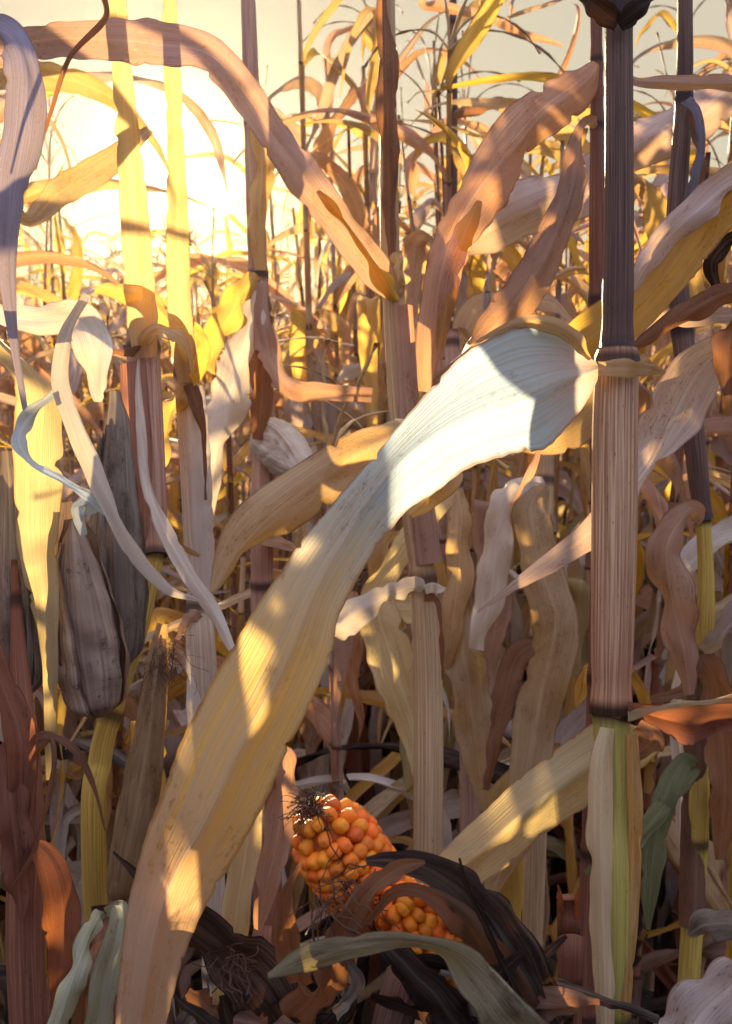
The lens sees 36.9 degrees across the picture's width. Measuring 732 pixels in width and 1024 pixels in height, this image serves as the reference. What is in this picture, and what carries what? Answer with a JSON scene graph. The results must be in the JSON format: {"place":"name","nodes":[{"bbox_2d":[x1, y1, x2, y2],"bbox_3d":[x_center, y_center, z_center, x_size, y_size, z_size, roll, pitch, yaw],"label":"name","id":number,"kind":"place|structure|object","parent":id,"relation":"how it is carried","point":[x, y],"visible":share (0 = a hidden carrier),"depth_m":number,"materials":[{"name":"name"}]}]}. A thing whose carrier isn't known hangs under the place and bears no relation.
{"place":"outdoors","nodes":[
{"label":"outdoors","id":0,"kind":"place"},
{"bbox_2d":[1,334,707,1023],"bbox_3d":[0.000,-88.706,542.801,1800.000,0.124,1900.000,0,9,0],"label":"field ground","id":1,"kind":"structure","parent":0,"point":[365,1012],"depth_m":2.21,"materials":[{"name":"soil"}]},
{"bbox_2d":[0,392,66,1004],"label":"corn plant","id":2,"kind":"object","parent":1,"relation":"on","point":[7,399],"visible":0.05,"depth_m":1.82,"materials":[{"name":"red plant"}]},
{"bbox_2d":[0,91,67,472],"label":"corn plant","id":3,"kind":"object","parent":1,"relation":"on","point":[5,416],"visible":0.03,"depth_m":3.42,"materials":[{"name":"yellow plant"}]},
{"bbox_2d":[0,348,83,791],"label":"corn plant","id":4,"kind":"object","parent":1,"relation":"on","point":[48,365],"visible":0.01,"depth_m":2.59,"materials":[{"name":"yellow plant"}]},
{"bbox_2d":[0,560,105,1023],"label":"corn plant","id":5,"kind":"object","parent":1,"relation":"on","point":[42,897],"visible":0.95,"depth_m":0.69,"materials":[{"name":"red plant"}]},
{"bbox_2d":[0,95,125,471],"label":"corn plant","id":6,"kind":"object","parent":1,"relation":"on","point":[33,345],"visible":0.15,"depth_m":3.55,"materials":[{"name":"yellow plant"}]},
{"bbox_2d":[0,93,139,697],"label":"corn plant","id":7,"kind":"object","parent":1,"relation":"on","point":[55,128],"visible":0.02,"depth_m":1.83,"materials":[{"name":"yellow plant"}]},
{"bbox_2d":[29,268,114,466],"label":"corn plant","id":8,"kind":"object","parent":1,"relation":"on","point":[110,365],"visible":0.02,"depth_m":3.45,"materials":[{"name":"yellow plant"}]},
{"bbox_2d":[0,61,168,1023],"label":"corn plant","id":9,"kind":"object","parent":1,"relation":"on","point":[81,83],"visible":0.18,"depth_m":1.44,"materials":[{"name":"brown plant"}]},
{"bbox_2d":[47,900,127,1023],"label":"corn plant","id":10,"kind":"object","parent":1,"relation":"on","point":[86,992],"visible":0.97,"depth_m":0.58,"materials":[{"name":"green plant"}]},
{"bbox_2d":[0,163,179,803],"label":"corn plant","id":11,"kind":"object","parent":1,"relation":"on","point":[96,409],"visible":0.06,"depth_m":2.49,"materials":[{"name":"yellow plant"}]},
{"bbox_2d":[20,154,163,469],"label":"corn plant","id":12,"kind":"object","parent":1,"relation":"on","point":[54,338],"visible":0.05,"depth_m":4.08,"materials":[{"name":"yellow plant"}]},
{"bbox_2d":[16,282,178,699],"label":"corn plant","id":13,"kind":"object","parent":1,"relation":"on","point":[120,319],"visible":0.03,"depth_m":2.97,"materials":[{"name":"yellow plant"}]},
{"bbox_2d":[0,0,197,878],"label":"corn plant","id":14,"kind":"object","parent":1,"relation":"on","point":[33,479],"visible":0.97,"depth_m":0.71,"materials":[{"name":"grey plant"}]},
{"bbox_2d":[16,289,186,787],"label":"corn plant","id":15,"kind":"object","parent":1,"relation":"on","point":[174,495],"visible":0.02,"depth_m":2.75,"materials":[{"name":"brown plant"}]},
{"bbox_2d":[0,420,219,861],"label":"corn plant","id":16,"kind":"object","parent":1,"relation":"on","point":[86,726],"visible":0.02,"depth_m":2.25,"materials":[{"name":"red plant"}]},
{"bbox_2d":[2,340,225,855],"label":"corn plant","id":17,"kind":"object","parent":1,"relation":"on","point":[172,743],"visible":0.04,"depth_m":1.87,"materials":[{"name":"brown plant"}]},
{"bbox_2d":[0,71,227,1023],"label":"corn plant","id":18,"kind":"object","parent":1,"relation":"on","point":[33,190],"visible":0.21,"depth_m":1.72,"materials":[{"name":"yellow plant"}]},
{"bbox_2d":[65,217,173,416],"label":"corn plant","id":19,"kind":"object","parent":1,"relation":"on","point":[118,265],"visible":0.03,"depth_m":5.30,"materials":[{"name":"yellow plant"}]},
{"bbox_2d":[71,487,185,777],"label":"corn plant","id":20,"kind":"object","parent":1,"relation":"on","point":[159,602],"visible":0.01,"depth_m":2.23,"materials":[{"name":"red plant"}]},
{"bbox_2d":[66,239,210,400],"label":"corn plant","id":21,"kind":"object","parent":1,"relation":"on","point":[99,279],"visible":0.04,"depth_m":3.67,"materials":[{"name":"yellow plant"}]},
{"bbox_2d":[90,267,193,446],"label":"corn plant","id":22,"kind":"object","parent":1,"relation":"on","point":[115,381],"visible":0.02,"depth_m":4.06,"materials":[{"name":"yellow plant"}]},
{"bbox_2d":[53,0,233,922],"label":"corn plant","id":23,"kind":"object","parent":1,"relation":"on","point":[107,592],"visible":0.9,"depth_m":0.81,"materials":[{"name":"grey plant"}]},
{"bbox_2d":[56,264,234,456],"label":"corn plant","id":24,"kind":"object","parent":1,"relation":"on","point":[104,309],"depth_m":3.89,"materials":[{"name":"yellow plant"}]},
{"bbox_2d":[45,263,249,561],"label":"corn plant","id":25,"kind":"object","parent":1,"relation":"on","point":[117,344],"visible":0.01,"depth_m":3.61,"materials":[{"name":"yellow plant"}]},
{"bbox_2d":[0,420,313,1005],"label":"corn plant","id":26,"kind":"object","parent":1,"relation":"on","point":[76,477],"visible":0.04,"depth_m":1.75,"materials":[{"name":"brown plant"}]},
{"bbox_2d":[93,0,224,996],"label":"corn plant","id":27,"kind":"object","parent":1,"relation":"on","point":[186,403],"visible":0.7,"depth_m":0.94,"materials":[{"name":"yellow plant"}]},
{"bbox_2d":[93,243,244,632],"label":"corn plant","id":28,"kind":"object","parent":1,"relation":"on","point":[191,285],"visible":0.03,"depth_m":4.12,"materials":[{"name":"yellow plant"}]},
{"bbox_2d":[0,437,340,935],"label":"corn plant","id":29,"kind":"object","parent":1,"relation":"on","point":[174,521],"visible":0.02,"depth_m":2.00,"materials":[{"name":"red plant"}]},
{"bbox_2d":[41,373,300,1023],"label":"corn plant","id":30,"kind":"object","parent":1,"relation":"on","point":[175,690],"visible":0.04,"depth_m":1.49,"materials":[{"name":"brown plant"}]},
{"bbox_2d":[110,202,233,487],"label":"corn plant","id":31,"kind":"object","parent":1,"relation":"on","point":[191,288],"visible":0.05,"depth_m":4.64,"materials":[{"name":"yellow plant"}]},
{"bbox_2d":[110,241,244,428],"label":"corn plant","id":32,"kind":"object","parent":1,"relation":"on","point":[220,285],"visible":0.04,"depth_m":4.12,"materials":[{"name":"yellow plant"}]},
{"bbox_2d":[66,206,296,655],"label":"corn plant","id":33,"kind":"object","parent":1,"relation":"on","point":[166,362],"visible":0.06,"depth_m":2.99,"materials":[{"name":"yellow plant"}]},
{"bbox_2d":[156,207,241,385],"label":"corn plant","id":34,"kind":"object","parent":1,"relation":"on","point":[205,240],"visible":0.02,"depth_m":7.32,"materials":[{"name":"yellow plant"}]},
{"bbox_2d":[42,552,368,1023],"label":"corn plant","id":35,"kind":"object","parent":1,"relation":"on","point":[314,767],"visible":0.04,"depth_m":1.57,"materials":[{"name":"brown plant"}]},
{"bbox_2d":[118,207,322,681],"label":"corn plant","id":36,"kind":"object","parent":1,"relation":"on","point":[212,272],"visible":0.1,"depth_m":2.68,"materials":[{"name":"brown plant"}]},
{"bbox_2d":[163,335,279,698],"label":"corn plant","id":37,"kind":"object","parent":1,"relation":"on","point":[242,431],"visible":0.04,"depth_m":2.29,"materials":[{"name":"brown plant"}]},
{"bbox_2d":[0,0,445,1023],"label":"corn plant","id":38,"kind":"object","parent":1,"relation":"on","point":[380,268],"visible":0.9,"depth_m":0.97,"materials":[{"name":"brown plant"}]},
{"bbox_2d":[152,262,328,602],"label":"corn plant","id":39,"kind":"object","parent":1,"relation":"on","point":[284,321],"visible":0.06,"depth_m":3.70,"materials":[{"name":"brown plant"}]},
{"bbox_2d":[167,274,342,701],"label":"corn plant","id":40,"kind":"object","parent":1,"relation":"on","point":[220,517],"visible":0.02,"depth_m":2.58,"materials":[{"name":"brown plant"}]},
{"bbox_2d":[212,746,298,1004],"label":"corn plant","id":41,"kind":"object","parent":1,"relation":"on","point":[259,861],"visible":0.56,"depth_m":0.63,"materials":[{"name":"beige plant"}]},
{"bbox_2d":[160,294,359,631],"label":"corn plant","id":42,"kind":"object","parent":1,"relation":"on","point":[223,504],"visible":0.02,"depth_m":3.20,"materials":[{"name":"brown plant"}]},
{"bbox_2d":[164,65,356,537],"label":"corn plant","id":43,"kind":"object","parent":1,"relation":"on","point":[231,216],"visible":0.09,"depth_m":3.89,"materials":[{"name":"yellow plant"}]},
{"bbox_2d":[155,21,399,772],"bbox_3d":[-0.180,-0.207,2.715,0.747,2.081,0.713,-2,10,-13],"label":"corn plant","id":44,"kind":"object","parent":1,"relation":"on","point":[313,87],"visible":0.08,"depth_m":2.67,"materials":[{"name":"brown plant"}]},
{"bbox_2d":[225,198,330,494],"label":"corn plant","id":45,"kind":"object","parent":1,"relation":"on","point":[286,267],"visible":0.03,"depth_m":4.44,"materials":[{"name":"yellow plant"}]},
{"bbox_2d":[230,176,330,334],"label":"corn plant","id":46,"kind":"object","parent":1,"relation":"on","point":[326,271],"visible":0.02,"depth_m":6.45,"materials":[{"name":"yellow plant"}]},
{"bbox_2d":[203,0,372,613],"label":"corn plant","id":47,"kind":"object","parent":1,"relation":"on","point":[248,363],"visible":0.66,"depth_m":1.16,"materials":[{"name":"yellow plant"}]},
{"bbox_2d":[79,280,510,1023],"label":"corn plant","id":48,"kind":"object","parent":1,"relation":"on","point":[341,654],"visible":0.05,"depth_m":1.52,"materials":[{"name":"brown plant"}]},
{"bbox_2d":[246,126,350,553],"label":"corn plant","id":49,"kind":"object","parent":1,"relation":"on","point":[299,263],"visible":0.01,"depth_m":3.40,"materials":[{"name":"yellow plant"}]},
{"bbox_2d":[213,47,407,805],"bbox_3d":[-0.108,0.092,2.079,0.537,1.970,0.703,6,11,32],"label":"corn plant","id":50,"kind":"object","parent":1,"relation":"on","point":[370,319],"visible":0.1,"depth_m":1.99,"materials":[{"name":"red plant"}]},
{"bbox_2d":[279,235,352,568],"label":"corn plant","id":51,"kind":"object","parent":1,"relation":"on","point":[317,252],"visible":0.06,"depth_m":3.70,"materials":[{"name":"red plant"}]},
{"bbox_2d":[158,0,479,911],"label":"corn plant","id":52,"kind":"object","parent":1,"relation":"on","point":[304,352],"visible":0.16,"depth_m":2.10,"materials":[{"name":"brown plant"}]},
{"bbox_2d":[248,126,398,775],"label":"corn plant","id":53,"kind":"object","parent":1,"relation":"on","point":[336,322],"visible":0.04,"depth_m":2.60,"materials":[{"name":"red plant"}]},
{"bbox_2d":[275,184,417,517],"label":"corn plant","id":54,"kind":"object","parent":1,"relation":"on","point":[338,258],"visible":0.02,"depth_m":3.07,"materials":[{"name":"brown plant"}]},
{"bbox_2d":[44,751,659,997],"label":"leaf litter","id":55,"kind":"object","parent":1,"relation":"on","point":[197,984],"depth_m":2.08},
{"bbox_2d":[267,201,442,372],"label":"corn plant","id":56,"kind":"object","parent":1,"relation":"on","point":[298,229],"depth_m":2.84,"materials":[{"name":"yellow plant"}]},
{"bbox_2d":[275,6,450,802],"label":"corn plant","id":57,"kind":"object","parent":1,"relation":"on","point":[297,414],"visible":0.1,"depth_m":2.20,"materials":[{"name":"brown plant"}]},
{"bbox_2d":[65,340,666,1023],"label":"corn plant","id":58,"kind":"object","parent":1,"relation":"on","point":[319,716],"visible":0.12,"depth_m":1.44,"materials":[{"name":"brown plant"}]},
{"bbox_2d":[320,87,433,325],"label":"corn plant","id":59,"kind":"object","parent":1,"relation":"on","point":[357,132],"visible":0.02,"depth_m":4.00,"materials":[{"name":"yellow plant"}]},
{"bbox_2d":[113,851,659,1023],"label":"corn plant","id":60,"kind":"object","parent":1,"relation":"on","point":[247,975],"visible":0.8,"depth_m":0.53,"materials":[{"name":"brown plant"}]},
{"bbox_2d":[272,785,416,985],"bbox_3d":[-0.010,0.176,0.514,0.064,0.097,0.083,2,10,14],"label":"corn ear","id":61,"kind":"object","parent":60,"relation":"attached to","point":[335,841],"visible":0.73,"depth_m":0.51},
{"bbox_2d":[312,850,573,1023],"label":"corn ear","id":62,"kind":"object","parent":60,"relation":"attached to","point":[456,901],"visible":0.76,"depth_m":0.49},
{"bbox_2d":[302,0,479,380],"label":"corn plant","id":63,"kind":"object","parent":1,"relation":"on","point":[367,35],"visible":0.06,"depth_m":3.20,"materials":[{"name":"yellow plant"}]},
{"bbox_2d":[115,0,731,1023],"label":"corn plant","id":64,"kind":"object","parent":1,"relation":"on","point":[521,384],"visible":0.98,"depth_m":0.57,"materials":[{"name":"beige plant"}]},
{"bbox_2d":[360,328,492,832],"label":"corn plant","id":65,"kind":"object","parent":1,"relation":"on","point":[388,645],"visible":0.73,"depth_m":1.20,"materials":[{"name":"beige plant"}]},
{"bbox_2d":[209,353,651,592],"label":"corn plant","id":66,"kind":"object","parent":1,"relation":"on","point":[290,500],"visible":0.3,"depth_m":0.82,"materials":[{"name":"beige plant"}]},
{"bbox_2d":[312,12,582,670],"bbox_3d":[0.228,-0.195,2.749,0.746,2.054,0.338,-6,11,-33],"label":"corn plant","id":67,"kind":"object","parent":1,"relation":"on","point":[564,477],"visible":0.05,"depth_m":2.63,"materials":[{"name":"brown plant"}]},
{"bbox_2d":[230,0,678,1015],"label":"corn plant","id":68,"kind":"object","parent":1,"relation":"on","point":[466,46],"visible":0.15,"depth_m":1.68,"materials":[{"name":"brown plant"}]},
{"bbox_2d":[337,91,578,812],"bbox_3d":[0.247,0.063,2.427,0.964,1.874,0.541,1,9,7],"label":"corn plant","id":69,"kind":"object","parent":1,"relation":"on","point":[549,148],"visible":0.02,"depth_m":2.31,"materials":[{"name":"brown plant"}]},
{"bbox_2d":[337,31,578,543],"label":"corn plant","id":70,"kind":"object","parent":1,"relation":"on","point":[426,171],"visible":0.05,"depth_m":3.38,"materials":[{"name":"brown plant"}]},
{"bbox_2d":[352,115,568,922],"bbox_3d":[0.167,0.126,2.337,0.436,1.867,0.634,-6,11,-32],"label":"corn plant","id":71,"kind":"object","parent":1,"relation":"on","point":[417,217],"visible":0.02,"depth_m":2.25,"materials":[{"name":"brown plant"}]},
{"bbox_2d":[406,0,518,272],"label":"corn plant","id":72,"kind":"object","parent":1,"relation":"on","point":[443,58],"visible":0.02,"depth_m":3.31,"materials":[{"name":"yellow plant"}]},
{"bbox_2d":[380,110,581,835],"bbox_3d":[0.218,0.146,2.023,0.424,1.621,0.753,-1,9,-5],"label":"corn plant","id":73,"kind":"object","parent":1,"relation":"on","point":[477,271],"visible":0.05,"depth_m":1.97,"materials":[{"name":"red plant"}]},
{"bbox_2d":[335,132,641,1003],"bbox_3d":[0.189,0.260,1.611,0.405,1.645,0.746,3,10,16],"label":"corn plant","id":74,"kind":"object","parent":1,"relation":"on","point":[377,804],"visible":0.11,"depth_m":1.53,"materials":[{"name":"brown plant"}]},
{"bbox_2d":[418,0,562,840],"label":"corn plant","id":75,"kind":"object","parent":1,"relation":"on","point":[512,257],"visible":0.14,"depth_m":2.04,"materials":[{"name":"brown plant"}]},
{"bbox_2d":[282,115,731,960],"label":"corn plant","id":76,"kind":"object","parent":1,"relation":"on","point":[584,469],"visible":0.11,"depth_m":1.98,"materials":[{"name":"red plant"}]},
{"bbox_2d":[295,152,731,1023],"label":"corn plant","id":77,"kind":"object","parent":1,"relation":"on","point":[671,466],"visible":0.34,"depth_m":1.45,"materials":[{"name":"brown plant"}]},
{"bbox_2d":[458,105,587,293],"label":"corn plant","id":78,"kind":"object","parent":1,"relation":"on","point":[476,142],"visible":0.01,"depth_m":3.72,"materials":[{"name":"yellow plant"}]},
{"bbox_2d":[468,455,579,948],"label":"corn plant","id":79,"kind":"object","parent":1,"relation":"on","point":[547,650],"visible":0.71,"depth_m":1.12,"materials":[{"name":"beige plant"}]},
{"bbox_2d":[458,77,650,684],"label":"corn plant","id":80,"kind":"object","parent":1,"relation":"on","point":[525,171],"visible":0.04,"depth_m":2.59,"materials":[{"name":"brown plant"}]},
{"bbox_2d":[488,62,642,524],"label":"corn plant","id":81,"kind":"object","parent":1,"relation":"on","point":[583,306],"visible":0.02,"depth_m":3.85,"materials":[{"name":"brown plant"}]},
{"bbox_2d":[556,885,582,1023],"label":"corn stub","id":82,"kind":"object","parent":1,"relation":"on","point":[570,959],"visible":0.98,"depth_m":0.65,"materials":[{"name":"red plant"}]},
{"bbox_2d":[408,98,731,930],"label":"corn plant","id":83,"kind":"object","parent":1,"relation":"on","point":[502,104],"visible":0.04,"depth_m":2.07,"materials":[{"name":"brown plant"}]},
{"bbox_2d":[502,3,642,596],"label":"corn plant","id":84,"kind":"object","parent":1,"relation":"on","point":[571,290],"visible":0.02,"depth_m":3.10,"materials":[{"name":"brown plant"}]},
{"bbox_2d":[416,18,731,1023],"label":"corn plant","id":85,"kind":"object","parent":1,"relation":"on","point":[496,204],"visible":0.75,"depth_m":0.91,"materials":[{"name":"brown plant"}]},
{"bbox_2d":[427,71,731,994],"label":"corn plant","id":86,"kind":"object","parent":1,"relation":"on","point":[723,653],"visible":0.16,"depth_m":1.62,"materials":[{"name":"brown plant"}]},
{"bbox_2d":[523,155,648,680],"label":"corn plant","id":87,"kind":"object","parent":1,"relation":"on","point":[567,304],"visible":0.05,"depth_m":2.93,"materials":[{"name":"brown plant"}]},
{"bbox_2d":[544,105,656,657],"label":"corn plant","id":88,"kind":"object","parent":1,"relation":"on","point":[555,165],"visible":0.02,"depth_m":3.24,"materials":[{"name":"brown plant"}]},
{"bbox_2d":[557,246,644,537],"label":"corn plant","id":89,"kind":"object","parent":1,"relation":"on","point":[562,510],"visible":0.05,"depth_m":3.91,"materials":[{"name":"red plant"}]},
{"bbox_2d":[477,74,731,612],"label":"corn plant","id":90,"kind":"object","parent":1,"relation":"on","point":[690,233],"visible":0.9,"depth_m":0.71,"materials":[{"name":"beige plant"}]},
{"bbox_2d":[492,0,731,996],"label":"corn plant","id":91,"kind":"object","parent":1,"relation":"on","point":[662,341],"visible":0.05,"depth_m":1.89,"materials":[{"name":"brown plant"}]},
{"bbox_2d":[573,111,670,671],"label":"corn plant","id":92,"kind":"object","parent":1,"relation":"on","point":[649,354],"visible":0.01,"depth_m":3.09,"materials":[{"name":"brown plant"}]},
{"bbox_2d":[516,232,729,990],"bbox_3d":[0.359,0.319,1.866,0.399,1.653,0.835,-7,12,-38],"label":"corn plant","id":93,"kind":"object","parent":1,"relation":"on","point":[580,590],"visible":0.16,"depth_m":1.68,"materials":[{"name":"brown plant"}]},
{"bbox_2d":[564,32,731,693],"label":"corn plant","id":94,"kind":"object","parent":1,"relation":"on","point":[646,516],"visible":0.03,"depth_m":2.66,"materials":[{"name":"brown plant"}]},
{"bbox_2d":[572,222,731,724],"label":"corn plant","id":95,"kind":"object","parent":1,"relation":"on","point":[643,598],"visible":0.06,"depth_m":2.33,"materials":[{"name":"brown plant"}]},
{"bbox_2d":[584,0,731,981],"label":"corn plant","id":96,"kind":"object","parent":1,"relation":"on","point":[690,772],"visible":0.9,"depth_m":0.95,"materials":[{"name":"brown plant"}]},
{"bbox_2d":[604,35,731,646],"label":"corn plant","id":97,"kind":"object","parent":1,"relation":"on","point":[723,45],"visible":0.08,"depth_m":2.42,"materials":[{"name":"beige plant"}]},
{"bbox_2d":[634,0,727,511],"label":"corn plant","id":98,"kind":"object","parent":1,"relation":"on","point":[668,18],"visible":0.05,"depth_m":3.66,"materials":[{"name":"yellow plant"}]},
{"bbox_2d":[631,415,731,941],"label":"corn plant","id":99,"kind":"object","parent":1,"relation":"on","point":[718,426],"visible":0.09,"depth_m":1.99,"materials":[{"name":"brown plant"}]},
{"bbox_2d":[632,159,731,702],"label":"corn plant","id":100,"kind":"object","parent":1,"relation":"on","point":[721,447],"visible":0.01,"depth_m":2.23,"materials":[{"name":"brown plant"}]},
{"bbox_2d":[634,165,730,1023],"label":"corn plant","id":101,"kind":"object","parent":1,"relation":"on","point":[667,941],"visible":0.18,"depth_m":1.76,"materials":[{"name":"brown plant"}]},
{"bbox_2d":[653,908,731,1023],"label":"corn plant","id":102,"kind":"object","parent":1,"relation":"on","point":[706,998],"visible":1,"depth_m":0.57,"materials":[{"name":"grey plant"}]},
{"bbox_2d":[664,58,731,411],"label":"corn plant","id":103,"kind":"object","parent":1,"relation":"on","point":[725,66],"visible":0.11,"depth_m":2.83,"materials":[{"name":"yellow plant"}]},
{"bbox_2d":[0,0,731,323],"label":"sky","id":104,"kind":"structure","parent":0,"point":[88,130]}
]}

